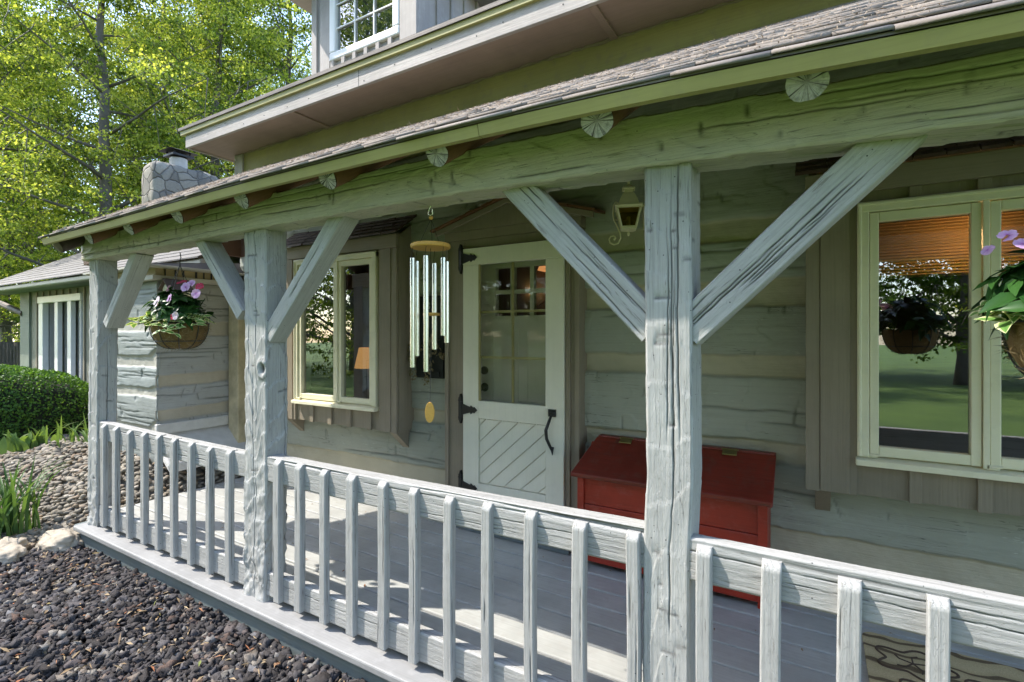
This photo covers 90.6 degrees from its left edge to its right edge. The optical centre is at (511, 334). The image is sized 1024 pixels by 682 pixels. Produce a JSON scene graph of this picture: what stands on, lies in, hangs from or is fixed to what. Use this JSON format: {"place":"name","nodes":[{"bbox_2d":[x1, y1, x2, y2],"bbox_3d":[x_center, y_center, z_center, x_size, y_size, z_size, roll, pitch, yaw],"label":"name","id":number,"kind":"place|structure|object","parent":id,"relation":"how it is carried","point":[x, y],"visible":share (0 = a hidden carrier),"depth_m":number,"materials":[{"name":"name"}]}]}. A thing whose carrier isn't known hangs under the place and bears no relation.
{"place":"outdoors","nodes":[
{"label":"outdoors","id":0,"kind":"place"},
{"bbox_2d":[0,431,242,550],"bbox_3d":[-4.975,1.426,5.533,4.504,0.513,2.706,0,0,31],"label":"river gravel","id":1,"kind":"structure","parent":0,"point":[10,460],"depth_m":4.85,"materials":[{"name":"grey gravel"}]},
{"bbox_2d":[0,426,56,454],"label":"hosta","id":2,"kind":"object","parent":1,"relation":"on","point":[10,442],"visible":0.91,"depth_m":5.84,"materials":[{"name":"green plant"}]},
{"bbox_2d":[0,451,68,536],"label":"daylily","id":3,"kind":"object","parent":1,"relation":"on","point":[12,516],"visible":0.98,"depth_m":4.13,"materials":[{"name":"green plant"}]},
{"bbox_2d":[45,413,88,447],"bbox_3d":[-5.063,1.052,5.872,0.722,0.381,0.685,0,0,31],"label":"daylily","id":4,"kind":"object","parent":1,"relation":"on","point":[71,437],"visible":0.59,"depth_m":5.75,"materials":[{"name":"green plant"}]},
{"bbox_2d":[79,429,88,441],"bbox_3d":[-4.625,1.094,5.914,0.699,0.298,0.707,0,0,31],"label":"daylily","id":5,"kind":"object","parent":1,"relation":"on","point":[85,437],"visible":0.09,"depth_m":5.61,"materials":[{"name":"green plant"}]},
{"bbox_2d":[2,0,311,341],"label":"sky","id":6,"kind":"structure","parent":0,"point":[38,6],"materials":[{"name":"white"}]},
{"label":"ground","id":7,"kind":"structure","parent":0,"visible":0},
{"bbox_2d":[0,342,19,365],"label":"picket fence","id":8,"kind":"object","parent":7,"relation":"on","point":[10,353],"visible":0.2,"depth_m":13.10,"materials":[{"name":"grey wood"}]},
{"bbox_2d":[0,66,87,339],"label":"maple tree","id":9,"kind":"object","parent":7,"relation":"on","point":[13,140],"visible":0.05,"depth_m":20.16,"materials":[{"name":"green plant"}]},
{"bbox_2d":[0,363,88,440],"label":"hedge","id":10,"kind":"object","parent":7,"relation":"on","point":[37,399],"visible":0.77,"depth_m":6.91,"materials":[{"name":"green plant"}]},
{"bbox_2d":[1,21,98,340],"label":"maple tree","id":11,"kind":"object","parent":7,"relation":"on","point":[57,141],"visible":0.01,"depth_m":27.57,"materials":[{"name":"green plant"}]},
{"bbox_2d":[0,0,131,339],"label":"maple tree","id":12,"kind":"object","parent":7,"relation":"on","point":[58,130],"visible":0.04,"depth_m":21.21,"materials":[{"name":"green plant"}]},
{"bbox_2d":[0,0,146,341],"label":"maple tree","id":13,"kind":"object","parent":7,"relation":"on","point":[24,96],"visible":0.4,"depth_m":14.49,"materials":[{"name":"green plant"}]},
{"bbox_2d":[0,0,150,341],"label":"maple tree","id":14,"kind":"object","parent":7,"relation":"on","point":[58,66],"visible":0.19,"depth_m":16.87,"materials":[{"name":"green plant"}]},
{"bbox_2d":[0,1,224,313],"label":"maple tree","id":15,"kind":"object","parent":7,"relation":"on","point":[134,82],"visible":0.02,"depth_m":23.17,"materials":[{"name":"green plant"}]},
{"bbox_2d":[0,0,235,284],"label":"maple tree","id":16,"kind":"object","parent":7,"relation":"on","point":[102,155],"visible":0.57,"depth_m":13.14,"materials":[{"name":"green plant"}]},
{"bbox_2d":[0,247,243,400],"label":"side wing","id":17,"kind":"structure","parent":7,"relation":"on","point":[54,323],"depth_m":9.03,"materials":[{"name":"grey wood"}]},
{"bbox_2d":[37,293,82,386],"bbox_3d":[-8.002,0.291,8.994,1.913,1.968,0.100,0,0,31],"label":"window frame","id":18,"kind":"structure","parent":17,"relation":"in","point":[71,299],"depth_m":9.02,"materials":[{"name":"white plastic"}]},
{"bbox_2d":[142,147,218,262],"bbox_3d":[-5.594,-1.962,8.616,0.471,2.286,1.114,0,0,31],"label":"stone chimney","id":19,"kind":"object","parent":17,"relation":"on","point":[175,174],"visible":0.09,"depth_m":8.30,"materials":[{"name":"stone"}]},
{"bbox_2d":[0,0,258,322],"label":"maple tree","id":20,"kind":"object","parent":7,"relation":"on","point":[126,88],"visible":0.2,"depth_m":16.96,"materials":[{"name":"green plant"}]},
{"bbox_2d":[72,0,233,200],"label":"maple tree","id":21,"kind":"object","parent":7,"relation":"on","point":[152,59],"visible":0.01,"depth_m":29.22,"materials":[{"name":"green plant"}]},
{"bbox_2d":[23,0,311,247],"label":"maple tree","id":22,"kind":"object","parent":7,"relation":"on","point":[219,10],"visible":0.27,"depth_m":15.30,"materials":[{"name":"green plant"}]},
{"bbox_2d":[95,0,311,208],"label":"maple tree","id":23,"kind":"object","parent":7,"relation":"on","point":[307,72],"visible":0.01,"depth_m":25.24,"materials":[{"name":"green plant"}]},
{"bbox_2d":[114,0,311,194],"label":"maple tree","id":24,"kind":"object","parent":7,"relation":"on","point":[286,5],"visible":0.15,"depth_m":16.84,"materials":[{"name":"green plant"}]},
{"bbox_2d":[83,0,1023,596],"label":"log house","id":25,"kind":"structure","parent":7,"relation":"on","point":[861,378],"depth_m":3.44,"materials":[{"name":"beige paint"}]},
{"bbox_2d":[158,278,193,295],"bbox_3d":[-3.259,-0.434,4.915,0.210,0.198,0.230,0,0,31],"label":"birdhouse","id":26,"kind":"object","parent":25,"relation":"attached to","point":[165,283],"visible":0.51,"depth_m":4.86,"materials":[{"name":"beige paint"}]},
{"bbox_2d":[286,214,416,447],"bbox_3d":[-1.526,-0.042,4.556,1.599,1.998,0.326,0,0,31],"label":"bay window","id":27,"kind":"structure","parent":25,"relation":"in","point":[388,408],"depth_m":4.23,"materials":[{"name":"beige paint"}]},
{"bbox_2d":[354,347,368,398],"bbox_3d":[-1.629,0.808,5.752,0.310,1.313,0.310,0,0,31],"label":"floor lamp","id":28,"kind":"object","parent":25,"relation":"in","point":[362,360],"visible":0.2,"depth_m":5.64,"materials":[{"name":"orange"}]},
{"bbox_2d":[407,295,444,385],"bbox_3d":[-0.701,0.050,4.099,0.399,0.724,0.105,0,0,31],"label":"number plaque","id":29,"kind":"object","parent":25,"relation":"attached to","point":[437,355],"visible":0.5,"depth_m":4.08,"materials":[{"name":"metal"}]},
{"bbox_2d":[458,240,565,506],"bbox_3d":[-0.040,0.374,3.613,0.883,2.113,0.110,0,0,31],"label":"storm door","id":30,"kind":"structure","parent":25,"relation":"in","point":[517,450],"depth_m":3.61,"materials":[{"name":"beige paint"}]},
{"bbox_2d":[481,259,545,404],"bbox_3d":[0.070,0.395,3.751,0.838,2.060,0.120,0,0,31],"label":"entry door","id":31,"kind":"structure","parent":25,"relation":"in","point":[529,330],"depth_m":3.82,"materials":[{"name":"grey paint"}]},
{"bbox_2d":[38,0,1023,681],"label":"front porch","id":32,"kind":"object","parent":25,"relation":"attached to","point":[872,130],"visible":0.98,"depth_m":1.93,"materials":[{"name":"grey paint"}]},
{"bbox_2d":[125,252,216,352],"bbox_3d":[-2.098,-0.202,3.256,0.780,0.661,0.454,0,0,31],"label":"flower basket","id":33,"kind":"object","parent":32,"relation":"hanging from","point":[175,319],"visible":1,"depth_m":3.18,"materials":[{"name":"green plant"}]},
{"bbox_2d":[99,420,246,584],"bbox_3d":[-2.316,1.047,3.374,1.920,0.774,0.088,0,0,31],"label":"porch railing","id":34,"kind":"object","parent":32,"relation":"on","point":[210,557],"visible":1,"depth_m":3.25,"materials":[{"name":"grey paint"}]},
{"bbox_2d":[410,206,450,422],"bbox_3d":[-0.365,-0.100,2.269,0.178,0.990,0.178,0,0,-1],"label":"wind chime","id":35,"kind":"object","parent":32,"relation":"hanging from","point":[433,246],"visible":1,"depth_m":2.25,"materials":[{"name":"metal"}]},
{"bbox_2d":[266,454,643,681],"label":"porch railing","id":36,"kind":"object","parent":32,"relation":"on","point":[581,535],"visible":1,"depth_m":2.11,"materials":[{"name":"grey paint"}]},
{"bbox_2d":[60,0,975,228],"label":"catkin litter","id":37,"kind":"object","parent":32,"relation":"on","point":[317,153],"visible":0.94,"depth_m":2.19,"materials":[{"name":"brown plant"}]},
{"bbox_2d":[570,434,775,608],"bbox_3d":[0.924,1.050,3.004,1.128,0.790,0.295,0,0,31],"label":"storage box","id":38,"kind":"object","parent":32,"relation":"on","point":[609,472],"visible":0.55,"depth_m":2.86,"materials":[{"name":"red paint"}]},
{"bbox_2d":[689,533,1023,681],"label":"porch railing","id":39,"kind":"object","parent":32,"relation":"on","point":[941,616],"visible":1,"depth_m":1.39,"materials":[{"name":"grey paint"}]},
{"bbox_2d":[862,632,1023,681],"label":"doormat","id":40,"kind":"object","parent":32,"relation":"on","point":[890,659],"visible":0.77,"depth_m":2.22,"materials":[{"name":"beige fabric"}]},
{"bbox_2d":[962,230,1023,378],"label":"flower basket","id":41,"kind":"object","parent":32,"relation":"hanging from","point":[1006,297],"visible":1,"depth_m":1.21,"materials":[{"name":"green plant"}]},
{"bbox_2d":[538,266,545,305],"bbox_3d":[0.336,-0.688,5.402,0.600,0.794,0.783,0,0,31],"label":"chandelier","id":42,"kind":"object","parent":25,"relation":"hanging from","point":[542,268],"visible":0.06,"depth_m":5.22,"materials":[{"name":"orange metal"}]},
{"bbox_2d":[608,181,644,244],"bbox_3d":[0.739,-0.752,3.140,0.259,0.405,0.317,0,0,31],"label":"wall lantern","id":43,"kind":"object","parent":25,"relation":"attached to","point":[628,207],"depth_m":3.05,"materials":[{"name":"beige metal"}]},
{"bbox_2d":[795,136,1023,516],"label":"bay window","id":44,"kind":"structure","parent":25,"relation":"in","point":[935,217],"depth_m":2.44,"materials":[{"name":"beige paint"}]},
{"label":"mulch bed","id":45,"kind":"structure","parent":7,"relation":"on","visible":0},
{"bbox_2d":[0,543,28,566],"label":"boulder","id":46,"kind":"object","parent":45,"relation":"on","point":[11,552],"visible":0.58,"depth_m":3.57,"materials":[{"name":"beige stone"}]},
{"bbox_2d":[0,536,29,547],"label":"boulder","id":47,"kind":"object","parent":45,"relation":"on","point":[7,540],"visible":0.45,"depth_m":3.77,"materials":[{"name":"beige stone"}]},
{"bbox_2d":[37,528,83,552],"bbox_3d":[-3.446,1.599,3.879,0.419,0.221,0.283,0,0,31],"label":"boulder","id":48,"kind":"object","parent":45,"relation":"on","point":[62,539],"visible":0.52,"depth_m":3.77,"materials":[{"name":"beige stone"}]},
{"bbox_2d":[0,542,366,681],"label":"lava rock","id":49,"kind":"object","parent":45,"relation":"on","point":[61,630],"visible":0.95,"depth_m":2.68,"materials":[{"name":"grey gravel"}]},
{"bbox_2d":[0,530,344,681],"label":"leaf litter","id":50,"kind":"object","parent":49,"relation":"on","point":[119,639],"visible":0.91,"depth_m":2.62,"materials":[{"name":"brown plant"}]}
]}

